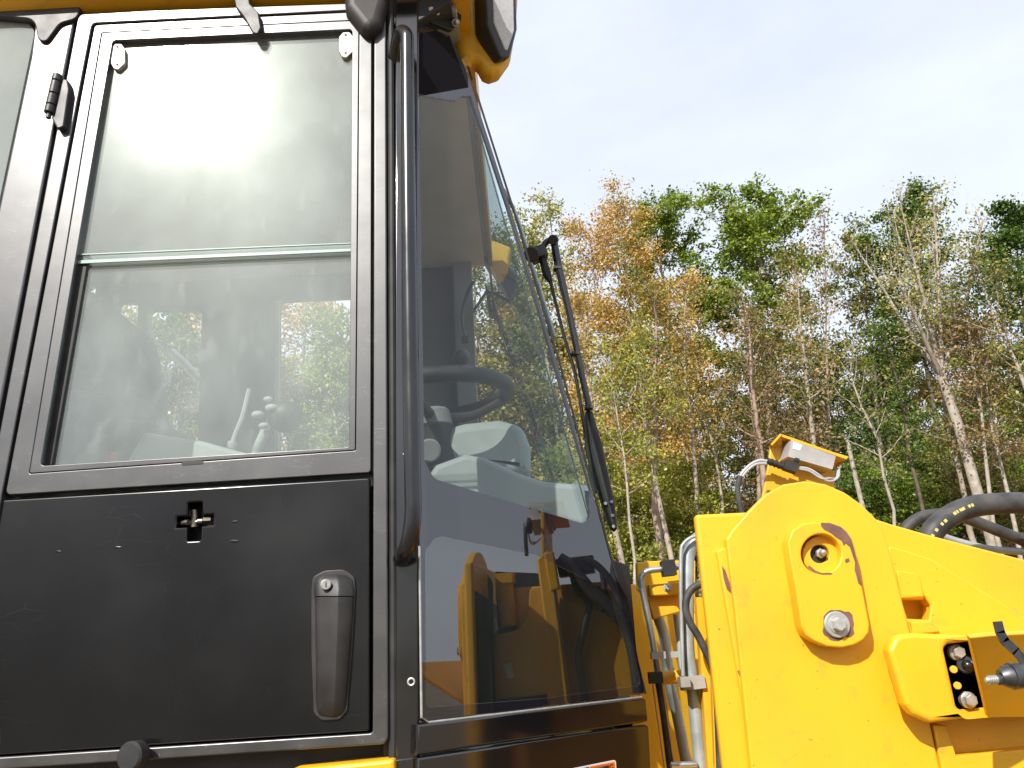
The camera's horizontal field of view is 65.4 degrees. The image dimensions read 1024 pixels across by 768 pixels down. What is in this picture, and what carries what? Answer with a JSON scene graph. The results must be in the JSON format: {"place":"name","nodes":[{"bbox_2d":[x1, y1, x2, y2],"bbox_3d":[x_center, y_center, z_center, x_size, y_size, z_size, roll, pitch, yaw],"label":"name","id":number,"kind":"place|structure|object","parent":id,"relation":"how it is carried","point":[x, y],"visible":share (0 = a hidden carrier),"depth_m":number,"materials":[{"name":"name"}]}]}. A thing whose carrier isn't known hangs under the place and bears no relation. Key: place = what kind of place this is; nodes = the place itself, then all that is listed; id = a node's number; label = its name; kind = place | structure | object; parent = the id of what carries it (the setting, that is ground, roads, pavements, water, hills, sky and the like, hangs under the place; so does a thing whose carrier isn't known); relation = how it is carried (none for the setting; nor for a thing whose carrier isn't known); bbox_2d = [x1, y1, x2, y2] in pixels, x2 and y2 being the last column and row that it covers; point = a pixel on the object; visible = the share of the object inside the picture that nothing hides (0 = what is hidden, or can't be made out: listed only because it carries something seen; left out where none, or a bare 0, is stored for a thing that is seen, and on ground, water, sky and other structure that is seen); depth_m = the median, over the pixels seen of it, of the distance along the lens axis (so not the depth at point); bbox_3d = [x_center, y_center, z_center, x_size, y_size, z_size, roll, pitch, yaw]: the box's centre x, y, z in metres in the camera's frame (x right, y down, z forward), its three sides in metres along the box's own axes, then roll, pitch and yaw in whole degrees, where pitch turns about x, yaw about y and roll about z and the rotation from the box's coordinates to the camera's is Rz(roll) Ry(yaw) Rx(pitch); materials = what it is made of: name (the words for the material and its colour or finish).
{"place":"outdoors","nodes":[
{"label":"outdoors","id":0,"kind":"place"},
{"bbox_2d":[491,701,589,713],"bbox_3d":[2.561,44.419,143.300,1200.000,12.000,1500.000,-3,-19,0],"label":"ground","id":1,"kind":"structure","parent":0,"point":[545,706],"depth_m":24.83,"materials":[{"name":"brown plant"}]},
{"bbox_2d":[121,305,198,432],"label":"woodland tree","id":2,"kind":"object","parent":1,"relation":"on","point":[129,315],"visible":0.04,"depth_m":32.48,"materials":[{"name":"green plant"}]},
{"bbox_2d":[151,313,200,439],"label":"woodland tree","id":3,"kind":"object","parent":1,"relation":"on","point":[167,326],"visible":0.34,"depth_m":32.06,"materials":[{"name":"green plant"}]},
{"bbox_2d":[153,313,200,440],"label":"woodland tree","id":4,"kind":"object","parent":1,"relation":"on","point":[183,369],"visible":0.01,"depth_m":37.98,"materials":[{"name":"green plant"}]},
{"bbox_2d":[164,332,286,439],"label":"woodland tree","id":5,"kind":"object","parent":1,"relation":"on","point":[181,425],"visible":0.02,"depth_m":34.37,"materials":[{"name":"green plant"}]},
{"bbox_2d":[165,315,293,439],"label":"woodland tree","id":6,"kind":"object","parent":1,"relation":"on","point":[196,355],"visible":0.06,"depth_m":29.57,"materials":[{"name":"green plant"}]},
{"bbox_2d":[167,303,307,450],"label":"woodland tree","id":7,"kind":"object","parent":1,"relation":"on","point":[189,381],"visible":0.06,"depth_m":32.57,"materials":[{"name":"green plant"}]},
{"bbox_2d":[281,300,349,450],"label":"maple tree","id":8,"kind":"object","parent":1,"relation":"on","point":[322,358],"visible":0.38,"depth_m":32.10,"materials":[{"name":"green plant"}]},
{"bbox_2d":[281,301,349,449],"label":"woodland tree","id":9,"kind":"object","parent":1,"relation":"on","point":[293,319],"visible":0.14,"depth_m":35.81,"materials":[{"name":"green plant"}]},
{"bbox_2d":[281,340,349,450],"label":"woodland tree","id":10,"kind":"object","parent":1,"relation":"on","point":[291,368],"visible":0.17,"depth_m":32.59,"materials":[{"name":"green plant"}]},
{"bbox_2d":[281,363,349,449],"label":"woodland tree","id":11,"kind":"object","parent":1,"relation":"on","point":[336,401],"visible":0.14,"depth_m":32.84,"materials":[{"name":"green plant"}]},
{"bbox_2d":[292,339,349,445],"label":"woodland tree","id":12,"kind":"object","parent":1,"relation":"on","point":[346,423],"visible":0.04,"depth_m":37.29,"materials":[{"name":"green plant"}]},
{"bbox_2d":[474,312,521,422],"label":"woodland tree","id":13,"kind":"object","parent":1,"relation":"on","point":[489,362],"visible":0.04,"depth_m":28.29,"materials":[{"name":"green plant"}]},
{"bbox_2d":[475,323,522,424],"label":"woodland tree","id":14,"kind":"object","parent":1,"relation":"on","point":[493,351],"visible":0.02,"depth_m":37.31,"materials":[{"name":"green plant"}]},
{"bbox_2d":[0,0,1023,767],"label":"wheel loader","id":15,"kind":"object","parent":1,"relation":"on","point":[422,570],"visible":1,"depth_m":1.57,"materials":[{"name":"paint"}]},
{"bbox_2d":[0,26,34,203],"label":"rear window","id":16,"kind":"structure","parent":15,"relation":"in","point":[21,52],"depth_m":1.85,"materials":[{"name":"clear glass"}]},
{"bbox_2d":[0,0,395,767],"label":"cab door","id":17,"kind":"structure","parent":15,"relation":"in","point":[137,627],"depth_m":1.45,"materials":[{"name":"paint"}]},
{"bbox_2d":[418,24,646,722],"bbox_3d":[0.021,-0.081,1.778,0.592,1.498,0.050,12,-24,-38],"label":"corner window","id":18,"kind":"structure","parent":15,"relation":"in","point":[515,610],"depth_m":1.59,"materials":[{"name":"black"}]},
{"bbox_2d":[472,216,562,481],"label":"maple tree","id":19,"kind":"object","parent":1,"relation":"on","point":[536,471],"visible":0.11,"depth_m":31.68,"materials":[{"name":"green plant"}]},
{"bbox_2d":[477,346,575,465],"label":"woodland tree","id":20,"kind":"object","parent":1,"relation":"on","point":[499,360],"visible":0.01,"depth_m":34.47,"materials":[{"name":"green plant"}]},
{"bbox_2d":[473,226,582,475],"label":"maple tree","id":21,"kind":"object","parent":1,"relation":"on","point":[518,257],"visible":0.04,"depth_m":37.87,"materials":[{"name":"green plant"}]},
{"bbox_2d":[478,279,579,466],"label":"woodland tree","id":22,"kind":"object","parent":1,"relation":"on","point":[532,443],"visible":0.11,"depth_m":34.18,"materials":[{"name":"green plant"}]},
{"bbox_2d":[499,200,627,530],"bbox_3d":[1.633,1.506,31.866,5.233,20.473,5.560,-3,-19,0],"label":"yellow tree","id":23,"kind":"object","parent":1,"relation":"on","point":[533,234],"visible":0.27,"depth_m":33.70,"materials":[{"name":"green plant"}]},
{"bbox_2d":[513,182,624,521],"bbox_3d":[2.684,1.079,34.691,4.695,22.593,4.656,-16,-22,33],"label":"yellow tree","id":24,"kind":"object","parent":1,"relation":"on","point":[550,212],"visible":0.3,"depth_m":36.97,"materials":[{"name":"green plant"}]},
{"bbox_2d":[531,440,642,561],"bbox_3d":[2.098,5.863,23.987,4.760,8.240,4.420,11,-24,-36],"label":"shrub","id":25,"kind":"object","parent":1,"relation":"on","point":[623,529],"visible":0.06,"depth_m":23.98,"materials":[{"name":"green plant"}]},
{"bbox_2d":[533,266,641,563],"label":"slender tree","id":26,"kind":"object","parent":1,"relation":"on","point":[584,355],"visible":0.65,"depth_m":24.09,"materials":[{"name":"yellow plant"}]},
{"bbox_2d":[575,452,669,583],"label":"shrub","id":27,"kind":"object","parent":1,"relation":"on","point":[623,510],"visible":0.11,"depth_m":25.21,"materials":[{"name":"green plant"}]},
{"bbox_2d":[554,207,699,560],"bbox_3d":[4.468,1.650,32.513,5.066,20.306,5.684,-20,-25,41],"label":"orange tree","id":28,"kind":"object","parent":1,"relation":"on","point":[585,268],"visible":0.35,"depth_m":33.87,"materials":[{"name":"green plant"}]},
{"bbox_2d":[574,327,680,584],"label":"slender tree","id":29,"kind":"object","parent":1,"relation":"on","point":[611,409],"visible":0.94,"depth_m":21.05,"materials":[{"name":"green plant"}]},
{"bbox_2d":[572,416,683,582],"bbox_3d":[2.735,5.420,22.862,4.076,8.532,4.820,-3,-19,0],"label":"shrub","id":30,"kind":"object","parent":1,"relation":"on","point":[619,493],"visible":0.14,"depth_m":23.10,"materials":[{"name":"green plant"}]},
{"bbox_2d":[591,337,669,499],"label":"woodland tree","id":31,"kind":"object","parent":1,"relation":"on","point":[622,408],"visible":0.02,"depth_m":45.55,"materials":[{"name":"green plant"}]},
{"bbox_2d":[551,167,714,509],"bbox_3d":[4.965,1.163,31.509,7.265,20.682,5.299,6,-21,-27],"label":"orange tree","id":32,"kind":"object","parent":1,"relation":"on","point":[617,218],"visible":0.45,"depth_m":32.80,"materials":[{"name":"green plant"}]},
{"bbox_2d":[580,425,719,548],"bbox_3d":[4.847,5.958,26.757,4.773,9.053,5.053,7,-21,-28],"label":"shrub","id":33,"kind":"object","parent":1,"relation":"on","point":[673,469],"visible":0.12,"depth_m":27.27,"materials":[{"name":"green plant"}]},
{"bbox_2d":[596,309,709,559],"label":"slender tree","id":34,"kind":"object","parent":1,"relation":"on","point":[641,342],"visible":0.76,"depth_m":22.02,"materials":[{"name":"green plant"}]},
{"bbox_2d":[601,258,705,560],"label":"slender tree","id":35,"kind":"object","parent":1,"relation":"on","point":[650,295],"visible":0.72,"depth_m":24.07,"materials":[{"name":"green plant"}]},
{"bbox_2d":[603,480,716,583],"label":"shrub","id":36,"kind":"object","parent":1,"relation":"on","point":[675,511],"visible":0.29,"depth_m":24.54,"materials":[{"name":"green leaf"},{"name":"brown bark"}]},
{"bbox_2d":[607,463,714,568],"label":"shrub","id":37,"kind":"object","parent":1,"relation":"on","point":[679,534],"visible":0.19,"depth_m":25.11,"materials":[{"name":"green plant"}]},
{"bbox_2d":[586,184,738,491],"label":"maple tree","id":38,"kind":"object","parent":1,"relation":"on","point":[668,222],"visible":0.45,"depth_m":40.41,"materials":[{"name":"green plant"}]},
{"bbox_2d":[614,467,731,596],"bbox_3d":[5.205,6.250,24.322,4.768,7.285,5.019,-3,-19,0],"label":"shrub","id":39,"kind":"object","parent":1,"relation":"on","point":[677,520],"visible":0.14,"depth_m":24.60,"materials":[{"name":"green plant"}]},
{"bbox_2d":[611,462,745,567],"bbox_3d":[6.569,7.858,35.389,7.058,9.336,9.406,15,-26,-42],"label":"undergrowth bush","id":40,"kind":"object","parent":1,"relation":"on","point":[665,501],"depth_m":35.65,"materials":[{"name":"green plant"}]},
{"bbox_2d":[627,265,736,596],"bbox_3d":[5.404,2.761,23.684,3.458,13.765,2.874,-13,-21,27],"label":"slender tree","id":41,"kind":"object","parent":1,"relation":"on","point":[686,288],"visible":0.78,"depth_m":24.85,"materials":[{"name":"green plant"}]},
{"bbox_2d":[620,269,744,569],"bbox_3d":[6.210,3.032,29.688,4.829,16.019,4.950,-3,-19,0],"label":"orange tree","id":42,"kind":"object","parent":1,"relation":"on","point":[686,450],"visible":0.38,"depth_m":30.29,"materials":[{"name":"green plant"}]},
{"bbox_2d":[648,322,749,513],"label":"slender tree","id":43,"kind":"object","parent":1,"relation":"on","point":[718,438],"visible":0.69,"depth_m":25.08,"materials":[{"name":"green plant"}]},
{"bbox_2d":[641,451,756,562],"bbox_3d":[6.046,5.852,24.099,4.587,7.798,4.296,8,-22,-30],"label":"shrub","id":44,"kind":"object","parent":1,"relation":"on","point":[685,491],"visible":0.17,"depth_m":24.96,"materials":[{"name":"green plant"}]},
{"bbox_2d":[651,358,746,483],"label":"woodland tree","id":45,"kind":"object","parent":1,"relation":"on","point":[698,415],"visible":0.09,"depth_m":53.15,"materials":[{"name":"green plant"}]},
{"bbox_2d":[672,491,736,596],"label":"shrub","id":46,"kind":"object","parent":1,"relation":"on","point":[707,503],"visible":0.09,"depth_m":23.28,"materials":[{"name":"green plant"}]},
{"bbox_2d":[686,389,773,504],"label":"woodland tree","id":47,"kind":"object","parent":1,"relation":"on","point":[709,440],"visible":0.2,"depth_m":46.27,"materials":[{"name":"green plant"}]},
{"bbox_2d":[688,410,776,570],"bbox_3d":[7.786,5.431,25.412,4.988,9.093,5.064,-10,-20,19],"label":"shrub","id":48,"kind":"object","parent":1,"relation":"on","point":[736,456],"visible":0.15,"depth_m":26.32,"materials":[{"name":"green plant"}]},
{"bbox_2d":[719,476,761,513],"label":"shrub","id":49,"kind":"object","parent":1,"relation":"on","point":[744,493],"visible":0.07,"depth_m":31.13,"materials":[{"name":"green plant"}]},
{"bbox_2d":[689,258,795,500],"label":"slender tree","id":50,"kind":"object","parent":1,"relation":"on","point":[745,300],"visible":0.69,"depth_m":24.42,"materials":[{"name":"green plant"}]},
{"bbox_2d":[699,353,786,500],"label":"woodland tree","id":51,"kind":"object","parent":1,"relation":"on","point":[734,387],"visible":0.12,"depth_m":48.70,"materials":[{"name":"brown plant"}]},
{"bbox_2d":[688,416,809,513],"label":"shrub","id":52,"kind":"object","parent":1,"relation":"on","point":[751,439],"visible":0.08,"depth_m":26.95,"materials":[{"name":"green plant"}]},
{"bbox_2d":[666,169,843,451],"bbox_3d":[11.848,0.801,35.700,7.853,22.634,7.622,-3,-19,0],"label":"maple tree","id":53,"kind":"object","parent":1,"relation":"on","point":[748,231],"visible":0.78,"depth_m":37.05,"materials":[{"name":"green plant"}]},
{"bbox_2d":[698,292,821,493],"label":"slender tree","id":54,"kind":"object","parent":1,"relation":"on","point":[751,363],"visible":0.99,"depth_m":22.96,"materials":[{"name":"green plant"}]},
{"bbox_2d":[730,391,795,494],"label":"woodland tree","id":55,"kind":"object","parent":1,"relation":"on","point":[761,422],"visible":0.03,"depth_m":45.86,"materials":[{"name":"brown plant"}]},
{"bbox_2d":[723,361,806,492],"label":"woodland tree","id":56,"kind":"object","parent":1,"relation":"on","point":[746,397],"visible":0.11,"depth_m":45.92,"materials":[{"name":"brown plant"}]},
{"bbox_2d":[737,335,806,493],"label":"woodland tree","id":57,"kind":"object","parent":1,"relation":"on","point":[777,411],"visible":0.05,"depth_m":48.87,"materials":[{"name":"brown plant"}]},
{"bbox_2d":[730,318,833,456],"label":"slender tree","id":58,"kind":"object","parent":1,"relation":"on","point":[777,348],"visible":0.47,"depth_m":26.13,"materials":[{"name":"green plant"}]},
{"bbox_2d":[747,224,858,445],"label":"slender tree","id":59,"kind":"object","parent":1,"relation":"on","point":[809,409],"visible":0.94,"depth_m":25.18,"materials":[{"name":"green plant"}]},
{"bbox_2d":[748,408,860,478],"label":"shrub","id":60,"kind":"object","parent":1,"relation":"on","point":[818,438],"visible":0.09,"depth_m":28.65,"materials":[{"name":"green plant"}]},
{"bbox_2d":[764,259,852,488],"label":"slender tree","id":61,"kind":"object","parent":1,"relation":"on","point":[837,449],"visible":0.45,"depth_m":30.80,"materials":[{"name":"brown plant"}]},
{"bbox_2d":[776,374,845,490],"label":"woodland tree","id":62,"kind":"object","parent":1,"relation":"on","point":[819,407],"visible":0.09,"depth_m":41.24,"materials":[{"name":"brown plant"}]},
{"bbox_2d":[781,331,873,471],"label":"woodland tree","id":63,"kind":"object","parent":1,"relation":"on","point":[833,403],"visible":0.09,"depth_m":46.38,"materials":[{"name":"green plant"}]},
{"bbox_2d":[796,203,861,450],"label":"bare tree","id":64,"kind":"object","parent":1,"relation":"on","point":[826,324],"visible":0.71,"depth_m":35.44,"materials":[{"name":"brown plant"}]},
{"bbox_2d":[784,417,895,515],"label":"shrub","id":65,"kind":"object","parent":1,"relation":"on","point":[834,430],"visible":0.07,"depth_m":33.48,"materials":[{"name":"green plant"}]},
{"bbox_2d":[802,350,889,484],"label":"woodland tree","id":66,"kind":"object","parent":1,"relation":"on","point":[842,404],"visible":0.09,"depth_m":49.30,"materials":[{"name":"green plant"}]},
{"bbox_2d":[817,364,890,484],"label":"woodland tree","id":67,"kind":"object","parent":1,"relation":"on","point":[856,379],"visible":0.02,"depth_m":58.62,"materials":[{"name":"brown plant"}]},
{"bbox_2d":[845,440,865,508],"bbox_3d":[9.865,5.555,21.140,0.463,8.425,0.241,-3,-19,0],"label":"dead trunk","id":68,"kind":"object","parent":1,"relation":"on","point":[856,482],"visible":0.24,"depth_m":22.16,"materials":[{"name":"white plant"}]},
{"bbox_2d":[804,306,919,525],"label":"slender tree","id":69,"kind":"object","parent":1,"relation":"on","point":[870,424],"visible":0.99,"depth_m":22.00,"materials":[{"name":"green plant"}]},
{"bbox_2d":[813,228,922,460],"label":"maple tree","id":70,"kind":"object","parent":1,"relation":"on","point":[855,302],"visible":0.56,"depth_m":43.87,"materials":[{"name":"green plant"}]},
{"bbox_2d":[837,482,911,518],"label":"shrub","id":71,"kind":"object","parent":1,"relation":"on","point":[849,492],"visible":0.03,"depth_m":30.77,"materials":[{"name":"green plant"}]},
{"bbox_2d":[833,457,918,531],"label":"shrub","id":72,"kind":"object","parent":1,"relation":"on","point":[872,486],"visible":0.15,"depth_m":30.68,"materials":[{"name":"green plant"}]},
{"bbox_2d":[832,465,919,531],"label":"shrub","id":73,"kind":"object","parent":1,"relation":"on","point":[842,477],"visible":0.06,"depth_m":25.14,"materials":[{"name":"green plant"}]},
{"bbox_2d":[840,344,921,481],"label":"woodland tree","id":74,"kind":"object","parent":1,"relation":"on","point":[884,438],"visible":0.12,"depth_m":44.53,"materials":[{"name":"green plant"}]},
{"bbox_2d":[838,405,940,513],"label":"shrub","id":75,"kind":"object","parent":1,"relation":"on","point":[866,427],"visible":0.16,"depth_m":34.08,"materials":[{"name":"green plant"}]},
{"bbox_2d":[842,467,936,530],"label":"shrub","id":76,"kind":"object","parent":1,"relation":"on","point":[893,494],"visible":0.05,"depth_m":31.23,"materials":[{"name":"green plant"}]},
{"bbox_2d":[836,303,960,523],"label":"slender tree","id":77,"kind":"object","parent":1,"relation":"on","point":[889,323],"visible":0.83,"depth_m":25.09,"materials":[{"name":"green plant"}]},
{"bbox_2d":[825,176,981,469],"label":"maple tree","id":78,"kind":"object","parent":1,"relation":"on","point":[914,192],"visible":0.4,"depth_m":43.79,"materials":[{"name":"green plant"}]},
{"bbox_2d":[851,324,960,510],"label":"woodland tree","id":79,"kind":"object","parent":1,"relation":"on","point":[927,402],"visible":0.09,"depth_m":44.04,"materials":[{"name":"green plant"}]},
{"bbox_2d":[845,441,971,516],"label":"undergrowth bush","id":80,"kind":"object","parent":1,"relation":"on","point":[891,455],"visible":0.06,"depth_m":39.96,"materials":[{"name":"green plant"}]},
{"bbox_2d":[879,366,943,470],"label":"woodland tree","id":81,"kind":"object","parent":1,"relation":"on","point":[919,406],"visible":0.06,"depth_m":51.30,"materials":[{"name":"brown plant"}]},
{"bbox_2d":[854,464,973,535],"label":"shrub","id":82,"kind":"object","parent":1,"relation":"on","point":[903,488],"visible":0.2,"depth_m":28.45,"materials":[{"name":"green plant"}]},
{"bbox_2d":[833,172,1006,545],"bbox_3d":[12.971,1.044,23.052,4.736,15.954,4.056,-3,-19,0],"label":"spreading tree","id":83,"kind":"object","parent":1,"relation":"on","point":[929,350],"visible":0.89,"depth_m":24.02,"materials":[{"name":"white plant"}]},
{"bbox_2d":[881,427,981,543],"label":"shrub","id":84,"kind":"object","parent":1,"relation":"on","point":[912,436],"visible":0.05,"depth_m":32.53,"materials":[{"name":"green plant"}]},
{"bbox_2d":[894,331,1001,542],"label":"slender tree","id":85,"kind":"object","parent":1,"relation":"on","point":[958,465],"visible":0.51,"depth_m":24.11,"materials":[{"name":"green plant"}]},
{"bbox_2d":[872,432,1023,542],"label":"shrub","id":86,"kind":"object","parent":1,"relation":"on","point":[931,453],"visible":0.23,"depth_m":28.92,"materials":[{"name":"green plant"}]},
{"bbox_2d":[887,440,1009,542],"bbox_3d":[18.230,6.894,33.155,5.539,8.802,5.659,-3,-19,0],"label":"shrub","id":87,"kind":"object","parent":1,"relation":"on","point":[904,474],"visible":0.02,"depth_m":33.53,"materials":[{"name":"green plant"}]},
{"bbox_2d":[898,353,1005,470],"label":"woodland tree","id":88,"kind":"object","parent":1,"relation":"on","point":[950,380],"visible":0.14,"depth_m":45.03,"materials":[{"name":"green plant"}]},
{"bbox_2d":[886,403,1023,557],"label":"shrub","id":89,"kind":"object","parent":1,"relation":"on","point":[918,465],"visible":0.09,"depth_m":30.08,"materials":[{"name":"green plant"}]},
{"bbox_2d":[896,457,1023,558],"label":"shrub","id":90,"kind":"object","parent":1,"relation":"on","point":[936,488],"visible":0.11,"depth_m":28.72,"materials":[{"name":"green plant"}]},
{"bbox_2d":[917,293,1023,554],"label":"slender tree","id":91,"kind":"object","parent":1,"relation":"on","point":[968,328],"visible":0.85,"depth_m":22.80,"materials":[{"name":"green plant"}]},
{"bbox_2d":[921,220,1023,411],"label":"slender tree","id":92,"kind":"object","parent":1,"relation":"on","point":[972,261],"visible":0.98,"depth_m":22.70,"materials":[{"name":"green plant"}]},
{"bbox_2d":[921,315,1023,522],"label":"woodland tree","id":93,"kind":"object","parent":1,"relation":"on","point":[1011,428],"visible":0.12,"depth_m":39.27,"materials":[{"name":"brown plant"}]},
{"bbox_2d":[924,459,1023,557],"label":"shrub","id":94,"kind":"object","parent":1,"relation":"on","point":[982,479],"visible":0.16,"depth_m":27.54,"materials":[{"name":"green plant"}]},
{"bbox_2d":[936,305,1023,559],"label":"slender tree","id":95,"kind":"object","parent":1,"relation":"on","point":[995,442],"visible":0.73,"depth_m":22.91,"materials":[{"name":"green plant"}]},
{"bbox_2d":[951,192,1023,413],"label":"maple tree","id":96,"kind":"object","parent":1,"relation":"on","point":[1010,235],"visible":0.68,"depth_m":39.13,"materials":[{"name":"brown plant"}]},
{"bbox_2d":[959,438,1023,556],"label":"shrub","id":97,"kind":"object","parent":1,"relation":"on","point":[1020,467],"visible":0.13,"depth_m":29.35,"materials":[{"name":"green plant"}]},
{"bbox_2d":[962,433,1023,546],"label":"shrub","id":98,"kind":"object","parent":1,"relation":"on","point":[1018,453],"visible":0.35,"depth_m":27.18,"materials":[{"name":"green plant"}]},
{"bbox_2d":[991,337,1023,446],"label":"woodland tree","id":99,"kind":"object","parent":1,"relation":"on","point":[1017,434],"visible":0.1,"depth_m":46.31,"materials":[{"name":"green plant"}]},
{"bbox_2d":[91,0,1023,537],"label":"sky","id":100,"kind":"structure","parent":0,"point":[850,98],"materials":[{"name":"white"}]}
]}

